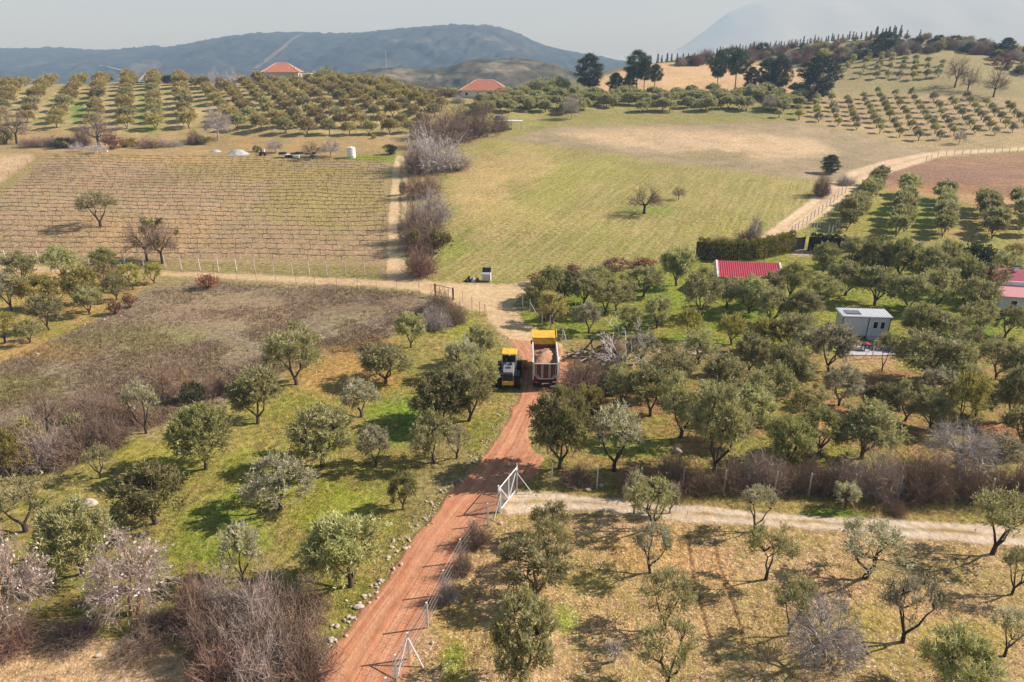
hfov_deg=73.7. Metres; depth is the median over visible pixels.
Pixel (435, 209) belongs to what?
bare bush
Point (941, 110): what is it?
young olive tree
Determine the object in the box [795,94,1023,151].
orchard ground
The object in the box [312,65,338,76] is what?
leafy bush
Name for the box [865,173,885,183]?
olive tree
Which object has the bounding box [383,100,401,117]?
olive tree
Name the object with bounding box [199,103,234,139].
bare tree
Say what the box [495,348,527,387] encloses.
wheel loader
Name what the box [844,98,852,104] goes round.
young olive tree
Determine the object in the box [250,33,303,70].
firebreak track
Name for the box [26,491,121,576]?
olive tree
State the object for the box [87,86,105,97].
olive tree
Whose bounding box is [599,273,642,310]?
olive tree
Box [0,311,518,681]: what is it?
meadow
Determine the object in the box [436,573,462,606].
bush
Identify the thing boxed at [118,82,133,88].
olive tree
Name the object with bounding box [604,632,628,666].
dead shrub
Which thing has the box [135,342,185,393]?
bare tree
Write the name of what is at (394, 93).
olive tree
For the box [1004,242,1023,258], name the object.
olive tree
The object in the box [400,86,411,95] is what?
olive tree
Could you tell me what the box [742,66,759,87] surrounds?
pine tree
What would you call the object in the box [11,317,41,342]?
olive tree
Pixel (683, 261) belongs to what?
olive tree
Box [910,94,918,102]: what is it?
young olive tree
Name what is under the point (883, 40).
evergreen tree
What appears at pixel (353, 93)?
olive tree
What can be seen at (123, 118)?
olive tree
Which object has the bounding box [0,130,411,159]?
rough strip
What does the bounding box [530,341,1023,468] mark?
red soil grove
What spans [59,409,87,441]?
leafy bush
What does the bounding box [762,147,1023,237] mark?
track
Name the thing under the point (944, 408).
olive tree
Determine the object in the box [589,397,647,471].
olive tree
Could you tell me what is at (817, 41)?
leafy bush
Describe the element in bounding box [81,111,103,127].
olive tree
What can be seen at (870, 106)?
young olive tree
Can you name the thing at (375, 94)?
olive tree
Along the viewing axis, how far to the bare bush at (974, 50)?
326.62 m
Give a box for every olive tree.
[0,78,6,85]
[0,84,20,95]
[0,89,16,102]
[0,98,12,107]
[0,106,10,116]
[0,249,38,279]
[0,271,24,310]
[0,310,16,342]
[0,426,36,484]
[0,470,60,532]
[5,77,22,93]
[8,77,23,89]
[9,272,57,304]
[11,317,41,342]
[13,109,34,122]
[18,76,28,83]
[18,101,38,110]
[19,292,65,329]
[20,95,43,103]
[24,86,46,96]
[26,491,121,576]
[31,83,45,96]
[32,76,50,87]
[36,243,80,272]
[38,276,74,300]
[44,113,65,127]
[45,107,68,119]
[51,103,68,111]
[53,93,76,105]
[54,262,99,303]
[58,88,77,97]
[59,87,79,97]
[62,82,79,90]
[68,283,106,314]
[71,187,118,227]
[78,442,116,478]
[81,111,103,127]
[85,247,119,264]
[86,101,104,109]
[86,105,104,113]
[87,78,108,86]
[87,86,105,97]
[87,261,116,281]
[88,96,102,102]
[90,84,105,96]
[96,457,194,531]
[100,270,131,299]
[113,261,147,289]
[114,94,134,106]
[114,105,138,123]
[114,114,135,128]
[116,86,133,93]
[116,376,162,433]
[117,102,137,116]
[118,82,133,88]
[118,91,134,99]
[141,262,165,282]
[142,82,159,90]
[142,103,161,111]
[143,111,166,129]
[144,92,160,100]
[145,97,163,105]
[145,108,163,118]
[147,89,161,95]
[162,400,236,469]
[170,85,191,97]
[172,80,191,87]
[173,93,195,103]
[174,99,191,108]
[174,105,195,118]
[176,108,197,127]
[206,91,222,102]
[213,98,225,106]
[213,518,267,581]
[215,103,234,113]
[221,363,284,424]
[222,106,242,124]
[227,112,248,130]
[230,94,243,102]
[233,449,322,511]
[234,98,245,108]
[237,99,257,109]
[240,106,258,115]
[247,112,261,121]
[249,114,271,131]
[252,91,266,100]
[256,96,271,105]
[257,318,325,384]
[260,101,276,110]
[265,108,281,121]
[269,109,289,121]
[271,91,283,99]
[274,94,290,102]
[275,116,294,133]
[276,98,296,110]
[283,510,392,600]
[284,399,355,467]
[285,105,302,121]
[289,89,305,98]
[291,111,307,122]
[294,116,317,134]
[295,95,311,109]
[301,101,317,111]
[306,87,324,98]
[306,106,324,116]
[313,113,328,123]
[314,95,325,103]
[318,97,336,112]
[318,117,337,134]
[323,82,341,93]
[328,106,341,115]
[331,88,349,98]
[331,109,350,127]
[337,376,383,417]
[338,95,353,106]
[341,121,356,134]
[343,104,361,114]
[346,84,357,93]
[348,88,364,103]
[350,111,370,127]
[352,420,391,466]
[354,338,418,383]
[357,94,374,108]
[361,119,375,134]
[362,85,375,93]
[366,104,379,116]
[368,90,383,102]
[374,111,386,124]
[375,82,383,89]
[377,96,391,109]
[379,85,392,97]
[380,117,398,133]
[382,76,395,84]
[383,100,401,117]
[386,470,422,509]
[387,88,402,101]
[391,309,426,347]
[392,112,408,125]
[393,80,403,85]
[397,96,411,107]
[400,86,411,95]
[401,82,415,89]
[402,119,415,128]
[405,407,454,462]
[406,88,422,102]
[407,103,420,115]
[407,367,474,425]
[412,86,428,93]
[415,95,433,110]
[415,111,430,120]
[423,92,436,100]
[426,102,441,115]
[434,96,449,109]
[442,332,479,369]
[442,359,499,421]
[443,423,472,458]
[465,321,495,356]
[465,352,500,389]
[484,581,561,681]
[493,527,577,599]
[525,381,594,469]
[528,499,572,534]
[532,513,572,554]
[537,263,568,290]
[537,289,572,323]
[567,270,607,303]
[571,299,603,332]
[577,383,604,411]
[586,276,621,314]
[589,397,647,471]
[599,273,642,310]
[600,360,640,407]
[615,304,644,334]
[621,467,651,513]
[623,265,667,296]
[623,472,678,522]
[624,330,662,362]
[624,517,675,573]
[627,361,673,416]
[630,611,703,681]
[634,562,698,627]
[642,294,672,327]
[646,342,701,381]
[655,368,714,438]
[658,244,700,285]
[663,480,681,513]
[675,306,706,333]
[681,374,758,472]
[682,264,725,312]
[682,324,721,363]
[701,349,755,397]
[713,275,740,307]
[716,311,749,344]
[727,271,772,313]
[730,379,781,438]
[734,330,771,373]
[737,359,800,417]
[738,483,781,527]
[741,519,804,580]
[748,315,789,351]
[751,285,792,318]
[759,270,788,302]
[763,413,820,465]
[768,338,815,384]
[769,310,818,346]
[770,570,819,635]
[776,109,783,117]
[776,260,813,295]
[779,358,822,387]
[787,287,826,315]
[788,381,833,415]
[789,312,821,344]
[790,323,830,358]
[793,98,802,105]
[794,103,804,109]
[795,109,805,119]
[797,403,851,455]
[807,316,862,371]
[808,270,847,300]
[809,240,843,272]
[811,91,821,98]
[812,98,820,104]
[812,105,821,113]
[814,111,824,121]
[819,360,869,405]
[826,258,870,295]
[827,93,836,99]
[829,101,839,108]
[831,106,839,114]
[832,480,862,507]
[832,512,928,579]
[833,112,839,119]
[834,117,843,125]
[835,394,916,459]
[838,67,845,74]
[838,194,867,223]
[838,208,860,230]
[840,234,872,260]
[843,61,851,69]
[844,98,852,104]
[846,191,872,213]
[849,109,860,116]
[850,113,861,121]
[850,189,872,201]
[851,264,903,305]
[853,121,860,129]
[855,179,880,196]
[857,234,898,267]
[858,196,871,216]
[859,381,906,411]
[861,63,868,71]
[862,55,871,63]
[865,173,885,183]
[866,102,874,109]
[867,108,877,115]
[867,174,886,195]
[868,167,889,182]
[869,112,880,120]
[872,71,880,78]
[872,117,882,127]
[872,329,904,371]
[872,571,952,643]
[874,62,881,71]
[874,164,891,175]
[877,122,884,132]
[880,95,887,101]
[881,100,890,105]
[883,104,890,111]
[885,69,893,76]
[885,109,896,120]
[885,212,912,236]
[885,326,979,379]
[886,235,926,274]
[888,271,936,306]
[889,201,918,213]
[889,206,919,230]
[890,116,899,126]
[890,185,917,204]
[890,377,939,421]
[891,88,899,96]
[891,192,920,211]
[892,121,901,131]
[896,69,903,78]
[896,170,923,188]
[897,98,904,106]
[897,127,904,136]
[898,63,907,70]
[898,183,920,195]
[899,179,918,187]
[900,104,907,110]
[900,301,948,342]
[901,187,920,200]
[902,49,910,55]
[902,107,910,115]
[902,300,930,326]
[904,113,912,122]
[905,243,950,272]
[906,119,917,128]
[907,86,916,96]
[908,389,957,429]
[909,64,918,70]
[909,70,918,78]
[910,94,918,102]
[911,614,1014,681]
[912,53,920,59]
[912,59,919,63]
[913,128,924,140]
[914,99,921,105]
[915,365,961,401]
[916,103,925,110]
[919,108,930,117]
[921,262,967,307]
[923,68,932,78]
[924,113,933,123]
[925,56,932,61]
[926,310,971,343]
[928,117,937,123]
[929,90,939,101]
[929,238,965,269]
[930,121,940,133]
[931,178,960,193]
[932,185,956,196]
[932,199,962,214]
[932,213,958,236]
[933,65,943,77]
[933,336,978,381]
[935,194,957,200]
[935,197,958,212]
[935,207,960,231]
[936,100,944,108]
[936,107,945,115]
[936,129,946,139]
[936,190,959,201]
[939,369,996,431]
[941,113,951,119]
[941,252,987,295]
[943,118,953,123]
[945,358,990,394]
[946,122,954,131]
[948,97,959,108]
[950,125,960,135]
[952,275,1005,317]
[954,104,961,110]
[956,297,1001,329]
[957,106,967,117]
[961,324,1007,363]
[962,90,971,97]
[962,114,971,123]
[965,482,1023,555]
[966,95,975,104]
[966,118,975,128]
[966,383,1002,415]
[971,102,980,109]
[972,125,980,133]
[975,186,989,198]
[975,187,1003,198]
[975,190,1005,206]
[975,193,1007,214]
[975,261,1013,294]
[976,334,1023,379]
[977,109,987,119]
[979,205,1013,233]
[979,429,1023,467]
[981,215,1010,238]
[982,98,990,105]
[982,116,991,123]
[986,120,996,129]
[986,603,1023,657]
[987,102,997,111]
[988,248,1023,270]
[989,302,1023,337]
[990,340,1023,373]
[991,107,999,116]
[992,125,1001,134]
[992,363,1023,412]
[996,111,1007,121]
[998,404,1023,447]
[998,544,1023,594]
[1001,118,1011,127]
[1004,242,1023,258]
[1005,101,1016,112]
[1007,184,1023,200]
[1008,122,1018,132]
[1009,189,1023,200]
[1011,108,1019,116]
[1012,197,1023,212]
[1016,111,1023,121]
[1016,207,1023,226]
[1017,212,1023,227]
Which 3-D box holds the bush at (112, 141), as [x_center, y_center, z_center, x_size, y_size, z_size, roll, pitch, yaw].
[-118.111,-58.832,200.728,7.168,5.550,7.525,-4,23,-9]
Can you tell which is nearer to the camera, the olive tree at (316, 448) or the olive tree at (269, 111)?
the olive tree at (316, 448)
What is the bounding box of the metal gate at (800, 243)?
[792,236,805,250]
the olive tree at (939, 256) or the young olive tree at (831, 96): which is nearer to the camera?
the olive tree at (939, 256)
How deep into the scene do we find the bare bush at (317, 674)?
35.43 m
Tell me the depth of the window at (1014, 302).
89.16 m
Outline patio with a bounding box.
[835,346,901,355]
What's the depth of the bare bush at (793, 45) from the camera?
370.74 m
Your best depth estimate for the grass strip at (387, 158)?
188.32 m
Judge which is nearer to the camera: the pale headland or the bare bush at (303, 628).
the bare bush at (303, 628)
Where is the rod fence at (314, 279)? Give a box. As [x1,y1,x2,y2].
[196,265,419,293]
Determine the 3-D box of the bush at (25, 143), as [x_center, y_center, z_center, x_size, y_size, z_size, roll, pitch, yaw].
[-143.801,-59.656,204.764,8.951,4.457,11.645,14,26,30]
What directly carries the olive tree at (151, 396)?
on the ground at (150, 438)
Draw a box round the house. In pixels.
[712,260,783,294]
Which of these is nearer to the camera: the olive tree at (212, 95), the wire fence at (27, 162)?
the wire fence at (27, 162)
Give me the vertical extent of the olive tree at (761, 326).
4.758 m
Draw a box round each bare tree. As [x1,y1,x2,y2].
[0,103,31,143]
[20,381,63,429]
[68,141,85,151]
[72,109,120,146]
[84,141,107,152]
[115,212,168,260]
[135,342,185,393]
[137,215,180,263]
[161,352,205,397]
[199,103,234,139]
[206,66,224,87]
[222,68,243,87]
[266,138,282,152]
[301,140,322,158]
[320,136,342,156]
[559,92,579,118]
[626,182,665,213]
[672,185,686,199]
[747,212,762,236]
[762,94,779,111]
[775,583,875,681]
[921,415,1007,479]
[941,52,969,87]
[953,128,967,142]
[959,61,982,89]
[981,66,1011,96]
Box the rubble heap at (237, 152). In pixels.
[227,149,248,154]
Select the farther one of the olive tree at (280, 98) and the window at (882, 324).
the olive tree at (280, 98)
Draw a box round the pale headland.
[885,187,1016,211]
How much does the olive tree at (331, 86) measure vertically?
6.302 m
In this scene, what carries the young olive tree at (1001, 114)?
on the orchard ground at (984, 137)
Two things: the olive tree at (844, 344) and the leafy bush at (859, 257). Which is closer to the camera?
the olive tree at (844, 344)
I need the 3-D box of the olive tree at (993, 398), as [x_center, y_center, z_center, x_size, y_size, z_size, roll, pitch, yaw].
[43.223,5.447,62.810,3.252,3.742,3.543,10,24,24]
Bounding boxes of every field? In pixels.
[0,639,194,681]
[417,139,820,284]
[595,62,804,93]
[883,154,1023,196]
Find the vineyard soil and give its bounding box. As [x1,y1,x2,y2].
[0,156,389,266]
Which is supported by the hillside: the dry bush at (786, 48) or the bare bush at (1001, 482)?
the dry bush at (786, 48)
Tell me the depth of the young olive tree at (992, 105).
258.70 m
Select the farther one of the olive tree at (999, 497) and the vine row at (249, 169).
the vine row at (249, 169)
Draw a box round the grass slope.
[823,52,1023,98]
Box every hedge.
[695,229,797,260]
[807,232,847,253]
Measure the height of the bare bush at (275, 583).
6.564 m
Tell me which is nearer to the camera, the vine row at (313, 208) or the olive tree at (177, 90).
the vine row at (313, 208)
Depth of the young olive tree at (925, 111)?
250.82 m
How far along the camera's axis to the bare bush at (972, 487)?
51.03 m
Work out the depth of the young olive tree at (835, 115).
245.06 m
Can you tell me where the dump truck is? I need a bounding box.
[531,329,558,386]
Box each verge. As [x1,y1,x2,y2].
[0,255,386,280]
[514,449,1023,527]
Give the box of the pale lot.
[0,154,33,182]
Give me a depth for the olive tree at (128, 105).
241.33 m
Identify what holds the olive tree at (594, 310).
on the garden ground at (862, 300)
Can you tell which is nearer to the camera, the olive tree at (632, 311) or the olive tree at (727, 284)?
the olive tree at (632, 311)
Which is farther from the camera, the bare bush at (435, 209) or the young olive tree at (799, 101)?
the young olive tree at (799, 101)
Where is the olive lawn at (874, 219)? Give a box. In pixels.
[795,189,1023,249]
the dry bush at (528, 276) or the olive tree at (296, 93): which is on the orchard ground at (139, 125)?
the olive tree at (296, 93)
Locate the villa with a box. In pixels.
[249,63,312,85]
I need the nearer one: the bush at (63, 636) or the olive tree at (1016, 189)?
the bush at (63, 636)
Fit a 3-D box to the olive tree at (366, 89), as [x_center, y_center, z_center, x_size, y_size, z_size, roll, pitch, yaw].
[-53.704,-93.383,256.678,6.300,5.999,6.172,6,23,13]
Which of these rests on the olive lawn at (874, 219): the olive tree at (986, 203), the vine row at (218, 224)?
the olive tree at (986, 203)
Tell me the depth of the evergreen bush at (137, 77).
299.88 m
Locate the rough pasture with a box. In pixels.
[503,121,932,184]
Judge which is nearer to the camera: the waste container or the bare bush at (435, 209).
the waste container
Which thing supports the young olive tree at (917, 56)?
on the grass slope
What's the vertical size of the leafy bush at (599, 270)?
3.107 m
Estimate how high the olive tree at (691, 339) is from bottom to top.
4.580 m
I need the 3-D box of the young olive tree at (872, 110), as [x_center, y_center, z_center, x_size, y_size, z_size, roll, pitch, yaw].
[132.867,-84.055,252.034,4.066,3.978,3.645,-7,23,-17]
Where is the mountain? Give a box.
[596,0,1023,62]
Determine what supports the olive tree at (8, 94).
on the orchard ground at (139, 125)
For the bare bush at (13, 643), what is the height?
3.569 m
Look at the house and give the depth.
95.54 m
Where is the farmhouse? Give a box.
[451,79,507,97]
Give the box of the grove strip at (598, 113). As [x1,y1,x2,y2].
[448,95,805,139]
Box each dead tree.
[579,315,659,366]
[674,341,719,362]
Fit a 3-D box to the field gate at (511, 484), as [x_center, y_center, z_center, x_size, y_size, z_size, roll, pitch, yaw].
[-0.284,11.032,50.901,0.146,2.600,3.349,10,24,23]
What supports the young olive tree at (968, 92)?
on the orchard ground at (984, 137)
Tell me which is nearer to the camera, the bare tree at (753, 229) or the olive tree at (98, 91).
the bare tree at (753, 229)
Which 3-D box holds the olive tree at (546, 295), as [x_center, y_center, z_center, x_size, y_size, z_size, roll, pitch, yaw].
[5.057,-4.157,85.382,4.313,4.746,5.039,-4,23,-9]
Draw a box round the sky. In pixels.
[0,0,764,54]
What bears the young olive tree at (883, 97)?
on the orchard ground at (984, 137)
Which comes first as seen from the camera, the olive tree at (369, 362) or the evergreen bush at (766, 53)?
the olive tree at (369, 362)
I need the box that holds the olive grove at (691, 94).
[19,68,808,113]
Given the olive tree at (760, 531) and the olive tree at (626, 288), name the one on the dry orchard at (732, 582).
the olive tree at (760, 531)
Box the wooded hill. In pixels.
[304,57,580,88]
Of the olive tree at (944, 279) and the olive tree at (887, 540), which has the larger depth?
the olive tree at (944, 279)
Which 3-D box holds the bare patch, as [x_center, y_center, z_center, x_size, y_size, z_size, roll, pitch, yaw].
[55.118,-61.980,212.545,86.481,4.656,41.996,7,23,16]
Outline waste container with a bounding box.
[482,267,490,281]
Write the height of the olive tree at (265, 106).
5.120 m
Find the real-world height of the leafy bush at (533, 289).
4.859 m
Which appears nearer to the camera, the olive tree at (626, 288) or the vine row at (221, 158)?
the olive tree at (626, 288)
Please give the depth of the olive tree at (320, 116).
226.47 m
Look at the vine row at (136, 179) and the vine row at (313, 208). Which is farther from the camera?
the vine row at (136, 179)
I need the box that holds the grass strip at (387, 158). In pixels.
[338,154,401,162]
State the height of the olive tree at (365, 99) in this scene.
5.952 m
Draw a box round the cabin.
[835,307,892,340]
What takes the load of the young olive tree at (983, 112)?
on the orchard ground at (984, 137)
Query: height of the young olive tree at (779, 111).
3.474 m
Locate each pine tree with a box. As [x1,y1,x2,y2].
[573,52,604,87]
[605,72,624,90]
[621,49,652,85]
[621,74,637,86]
[637,59,654,89]
[649,64,664,86]
[708,48,731,82]
[725,49,753,86]
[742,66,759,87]
[755,57,782,85]
[768,54,794,87]
[794,53,844,97]
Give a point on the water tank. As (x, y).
(351, 152)
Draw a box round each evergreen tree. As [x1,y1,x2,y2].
[818,154,842,173]
[868,31,904,51]
[996,37,1018,53]
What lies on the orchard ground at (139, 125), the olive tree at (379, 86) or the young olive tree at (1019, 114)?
the olive tree at (379, 86)
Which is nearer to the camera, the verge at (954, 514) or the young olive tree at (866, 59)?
the verge at (954, 514)
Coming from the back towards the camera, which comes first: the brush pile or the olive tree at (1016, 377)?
the brush pile
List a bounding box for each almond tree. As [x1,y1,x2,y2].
[0,523,63,640]
[70,520,188,635]
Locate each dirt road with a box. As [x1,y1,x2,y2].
[0,266,561,355]
[320,340,568,681]
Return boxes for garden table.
[861,342,873,350]
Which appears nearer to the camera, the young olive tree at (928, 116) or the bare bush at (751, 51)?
the young olive tree at (928, 116)
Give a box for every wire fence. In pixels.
[2,250,382,274]
[4,150,46,179]
[384,490,501,681]
[516,463,1023,500]
[522,294,566,341]
[575,303,911,359]
[792,185,846,228]
[810,191,854,233]
[828,219,839,233]
[925,146,1022,161]
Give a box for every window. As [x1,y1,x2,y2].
[872,321,878,328]
[879,321,885,328]
[1009,300,1018,306]
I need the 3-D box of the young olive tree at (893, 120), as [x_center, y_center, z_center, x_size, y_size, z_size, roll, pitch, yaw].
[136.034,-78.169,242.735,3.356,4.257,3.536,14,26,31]
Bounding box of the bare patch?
[553,127,836,160]
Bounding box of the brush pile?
[559,337,617,361]
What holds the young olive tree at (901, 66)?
on the grass slope
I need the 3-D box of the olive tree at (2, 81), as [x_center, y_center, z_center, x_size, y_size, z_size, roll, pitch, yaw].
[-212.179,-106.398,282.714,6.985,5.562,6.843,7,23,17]
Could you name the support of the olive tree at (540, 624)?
on the dry orchard at (732, 582)
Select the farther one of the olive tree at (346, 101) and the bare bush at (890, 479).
the olive tree at (346, 101)
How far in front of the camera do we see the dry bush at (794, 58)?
348.59 m
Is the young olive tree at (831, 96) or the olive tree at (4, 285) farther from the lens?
the young olive tree at (831, 96)
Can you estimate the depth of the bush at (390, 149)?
192.50 m
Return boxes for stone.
[94,653,102,657]
[353,604,364,608]
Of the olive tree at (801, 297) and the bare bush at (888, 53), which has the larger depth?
the bare bush at (888, 53)
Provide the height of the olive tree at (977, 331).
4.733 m
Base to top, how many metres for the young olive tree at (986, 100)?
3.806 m
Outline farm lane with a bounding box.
[385,156,407,280]
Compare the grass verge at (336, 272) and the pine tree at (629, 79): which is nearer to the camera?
the grass verge at (336, 272)
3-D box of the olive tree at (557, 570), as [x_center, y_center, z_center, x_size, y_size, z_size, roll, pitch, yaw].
[1.369,13.662,41.044,5.096,5.058,4.180,5,23,12]
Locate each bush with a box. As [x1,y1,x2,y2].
[0,124,14,144]
[0,402,43,478]
[0,601,48,665]
[1,409,77,476]
[8,415,44,443]
[11,134,43,147]
[27,608,119,662]
[30,135,56,146]
[41,411,116,472]
[49,136,74,148]
[50,386,119,427]
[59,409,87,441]
[68,130,93,146]
[75,401,138,458]
[97,132,123,148]
[98,383,152,425]
[100,595,190,679]
[105,297,122,315]
[118,137,140,146]
[120,290,137,307]
[133,72,140,81]
[134,134,166,148]
[157,137,185,147]
[159,74,172,82]
[163,559,216,641]
[170,588,248,680]
[177,380,207,402]
[177,606,263,681]
[185,129,201,144]
[188,75,197,84]
[189,559,257,632]
[190,135,213,144]
[193,367,228,400]
[195,274,221,289]
[205,581,298,679]
[216,604,323,681]
[219,549,299,644]
[246,582,343,678]
[252,144,260,151]
[261,567,336,647]
[269,608,349,681]
[281,75,291,84]
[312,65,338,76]
[383,144,396,154]
[393,204,453,255]
[395,195,425,242]
[397,167,446,200]
[398,229,444,279]
[399,118,476,174]
[399,181,405,193]
[401,182,458,225]
[402,146,429,174]
[404,115,433,138]
[408,96,476,147]
[412,81,451,97]
[415,302,459,332]
[418,284,458,318]
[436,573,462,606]
[437,296,468,326]
[438,86,459,95]
[442,152,474,171]
[446,94,505,137]
[446,543,475,579]
[449,95,464,102]
[458,517,498,552]
[469,100,492,115]
[492,109,511,132]
[521,273,557,307]
[525,76,551,90]
[527,269,552,284]
[533,306,558,321]
[544,75,572,90]
[546,267,578,297]
[555,461,599,488]
[559,352,615,389]
[564,263,583,275]
[568,368,607,414]
[578,263,616,284]
[587,372,623,395]
[595,332,627,354]
[600,256,632,270]
[615,459,665,497]
[630,256,657,266]
[652,434,706,502]
[674,55,688,65]
[681,455,723,496]
[692,50,706,65]
[700,48,712,54]
[708,451,755,499]
[709,232,731,240]
[728,46,738,54]
[729,441,796,496]
[731,225,763,240]
[744,46,753,55]
[748,56,757,63]
[750,40,761,50]
[753,47,763,58]
[757,41,768,51]
[760,50,771,57]
[768,453,814,497]
[773,46,784,55]
[780,44,790,51]
[784,39,799,47]
[786,50,792,61]
[792,53,801,61]
[797,42,806,48]
[797,452,854,502]
[798,47,812,59]
[808,41,821,52]
[810,168,833,197]
[811,39,823,44]
[811,49,822,55]
[816,441,877,504]
[818,48,831,55]
[822,40,832,48]
[829,40,838,49]
[830,57,839,62]
[832,39,843,45]
[835,174,858,185]
[836,46,847,54]
[839,37,848,41]
[840,53,851,61]
[845,43,857,50]
[848,48,864,59]
[851,35,858,40]
[853,242,907,262]
[856,429,910,511]
[862,39,870,48]
[862,364,891,393]
[867,34,877,39]
[870,47,881,55]
[883,446,938,510]
[884,48,897,56]
[887,498,907,520]
[895,39,909,54]
[897,246,926,265]
[909,39,923,52]
[911,451,962,511]
[916,35,924,43]
[921,33,929,39]
[921,247,969,269]
[922,43,936,52]
[926,37,942,42]
[933,41,948,50]
[943,457,998,507]
[945,36,958,49]
[949,35,961,39]
[954,39,970,49]
[960,42,975,52]
[962,241,999,267]
[968,44,983,54]
[970,37,979,46]
[976,45,988,54]
[978,40,992,45]
[981,461,1023,502]
[985,47,995,54]
[986,44,997,50]
[988,55,1005,64]
[989,50,1005,58]
[999,58,1014,66]
[1005,455,1023,502]
[1006,48,1021,59]
[1014,43,1022,50]
[1017,63,1023,73]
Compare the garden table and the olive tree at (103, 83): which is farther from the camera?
the olive tree at (103, 83)
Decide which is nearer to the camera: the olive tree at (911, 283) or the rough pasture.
the olive tree at (911, 283)
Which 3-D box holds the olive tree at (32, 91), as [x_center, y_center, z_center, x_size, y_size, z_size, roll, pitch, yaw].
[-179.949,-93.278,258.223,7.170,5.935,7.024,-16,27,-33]
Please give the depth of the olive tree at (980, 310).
79.79 m
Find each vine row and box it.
[0,205,389,216]
[0,218,381,229]
[0,245,384,254]
[0,249,375,260]
[1,187,382,197]
[1,190,373,200]
[1,239,385,249]
[2,193,377,204]
[2,229,382,239]
[3,234,384,244]
[4,213,386,224]
[4,223,386,234]
[5,198,387,208]
[7,200,381,211]
[9,208,384,220]
[14,183,383,194]
[19,181,384,191]
[22,177,370,186]
[29,175,375,184]
[30,170,382,176]
[31,171,382,179]
[33,173,383,181]
[36,164,381,172]
[36,166,381,174]
[37,163,385,169]
[41,160,382,167]
[45,157,382,164]
[55,155,380,162]
[57,152,379,160]
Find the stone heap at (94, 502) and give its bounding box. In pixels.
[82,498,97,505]
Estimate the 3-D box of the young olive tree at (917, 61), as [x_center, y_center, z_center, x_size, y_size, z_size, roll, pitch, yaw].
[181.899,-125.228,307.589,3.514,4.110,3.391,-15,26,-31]
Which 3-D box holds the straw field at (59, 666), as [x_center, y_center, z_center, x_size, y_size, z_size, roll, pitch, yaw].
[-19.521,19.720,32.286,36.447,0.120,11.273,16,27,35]
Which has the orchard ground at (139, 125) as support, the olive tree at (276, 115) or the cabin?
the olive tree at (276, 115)
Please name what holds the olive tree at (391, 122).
on the orchard ground at (139, 125)
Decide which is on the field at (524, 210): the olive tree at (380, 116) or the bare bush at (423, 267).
the bare bush at (423, 267)
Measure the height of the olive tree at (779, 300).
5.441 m
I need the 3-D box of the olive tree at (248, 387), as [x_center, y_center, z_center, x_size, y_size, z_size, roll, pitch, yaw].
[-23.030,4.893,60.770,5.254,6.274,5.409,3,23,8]
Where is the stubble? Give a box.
[0,341,1023,681]
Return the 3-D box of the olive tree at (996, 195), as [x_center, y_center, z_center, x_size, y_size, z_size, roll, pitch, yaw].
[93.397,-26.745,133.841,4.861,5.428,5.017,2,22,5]
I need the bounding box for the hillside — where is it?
[525,39,934,96]
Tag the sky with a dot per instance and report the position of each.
(597, 27)
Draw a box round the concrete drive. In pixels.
[789,250,843,257]
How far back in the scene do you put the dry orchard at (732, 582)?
41.29 m
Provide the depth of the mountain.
6656.72 m
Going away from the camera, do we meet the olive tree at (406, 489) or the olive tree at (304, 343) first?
the olive tree at (406, 489)
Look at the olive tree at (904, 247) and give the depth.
99.83 m
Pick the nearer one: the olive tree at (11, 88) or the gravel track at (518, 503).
the gravel track at (518, 503)
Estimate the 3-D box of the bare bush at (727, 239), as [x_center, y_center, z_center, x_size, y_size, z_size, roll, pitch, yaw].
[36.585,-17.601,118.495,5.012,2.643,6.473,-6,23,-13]
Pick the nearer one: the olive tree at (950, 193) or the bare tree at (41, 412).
the bare tree at (41, 412)
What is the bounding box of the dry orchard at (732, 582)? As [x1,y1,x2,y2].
[404,498,1023,681]
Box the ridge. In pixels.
[0,23,629,84]
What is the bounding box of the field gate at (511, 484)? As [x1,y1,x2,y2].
[498,463,517,512]
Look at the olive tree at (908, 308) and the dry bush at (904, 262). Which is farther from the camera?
the dry bush at (904, 262)
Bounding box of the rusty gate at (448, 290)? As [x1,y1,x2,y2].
[431,283,453,299]
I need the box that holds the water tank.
[347,146,355,157]
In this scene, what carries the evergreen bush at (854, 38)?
on the hillside
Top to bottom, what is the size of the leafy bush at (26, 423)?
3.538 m
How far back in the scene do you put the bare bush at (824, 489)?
51.74 m
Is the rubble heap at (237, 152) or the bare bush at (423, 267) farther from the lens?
the rubble heap at (237, 152)
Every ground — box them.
[0,48,1023,643]
[0,82,448,138]
[0,272,153,363]
[0,281,455,457]
[519,245,1023,353]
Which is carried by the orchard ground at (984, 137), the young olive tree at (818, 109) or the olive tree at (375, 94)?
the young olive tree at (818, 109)
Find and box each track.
[101,65,145,81]
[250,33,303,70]
[501,492,1023,545]
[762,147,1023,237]
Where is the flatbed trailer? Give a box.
[278,152,319,157]
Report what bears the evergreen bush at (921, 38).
on the hillside
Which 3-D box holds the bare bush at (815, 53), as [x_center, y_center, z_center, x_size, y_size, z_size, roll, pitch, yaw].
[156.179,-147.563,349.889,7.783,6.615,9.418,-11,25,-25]
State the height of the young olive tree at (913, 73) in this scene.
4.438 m
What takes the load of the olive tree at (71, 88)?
on the orchard ground at (139, 125)
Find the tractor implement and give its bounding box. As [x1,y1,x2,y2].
[259,148,265,155]
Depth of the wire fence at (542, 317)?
85.37 m
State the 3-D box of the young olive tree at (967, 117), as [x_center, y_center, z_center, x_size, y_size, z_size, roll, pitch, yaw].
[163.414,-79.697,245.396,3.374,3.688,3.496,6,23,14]

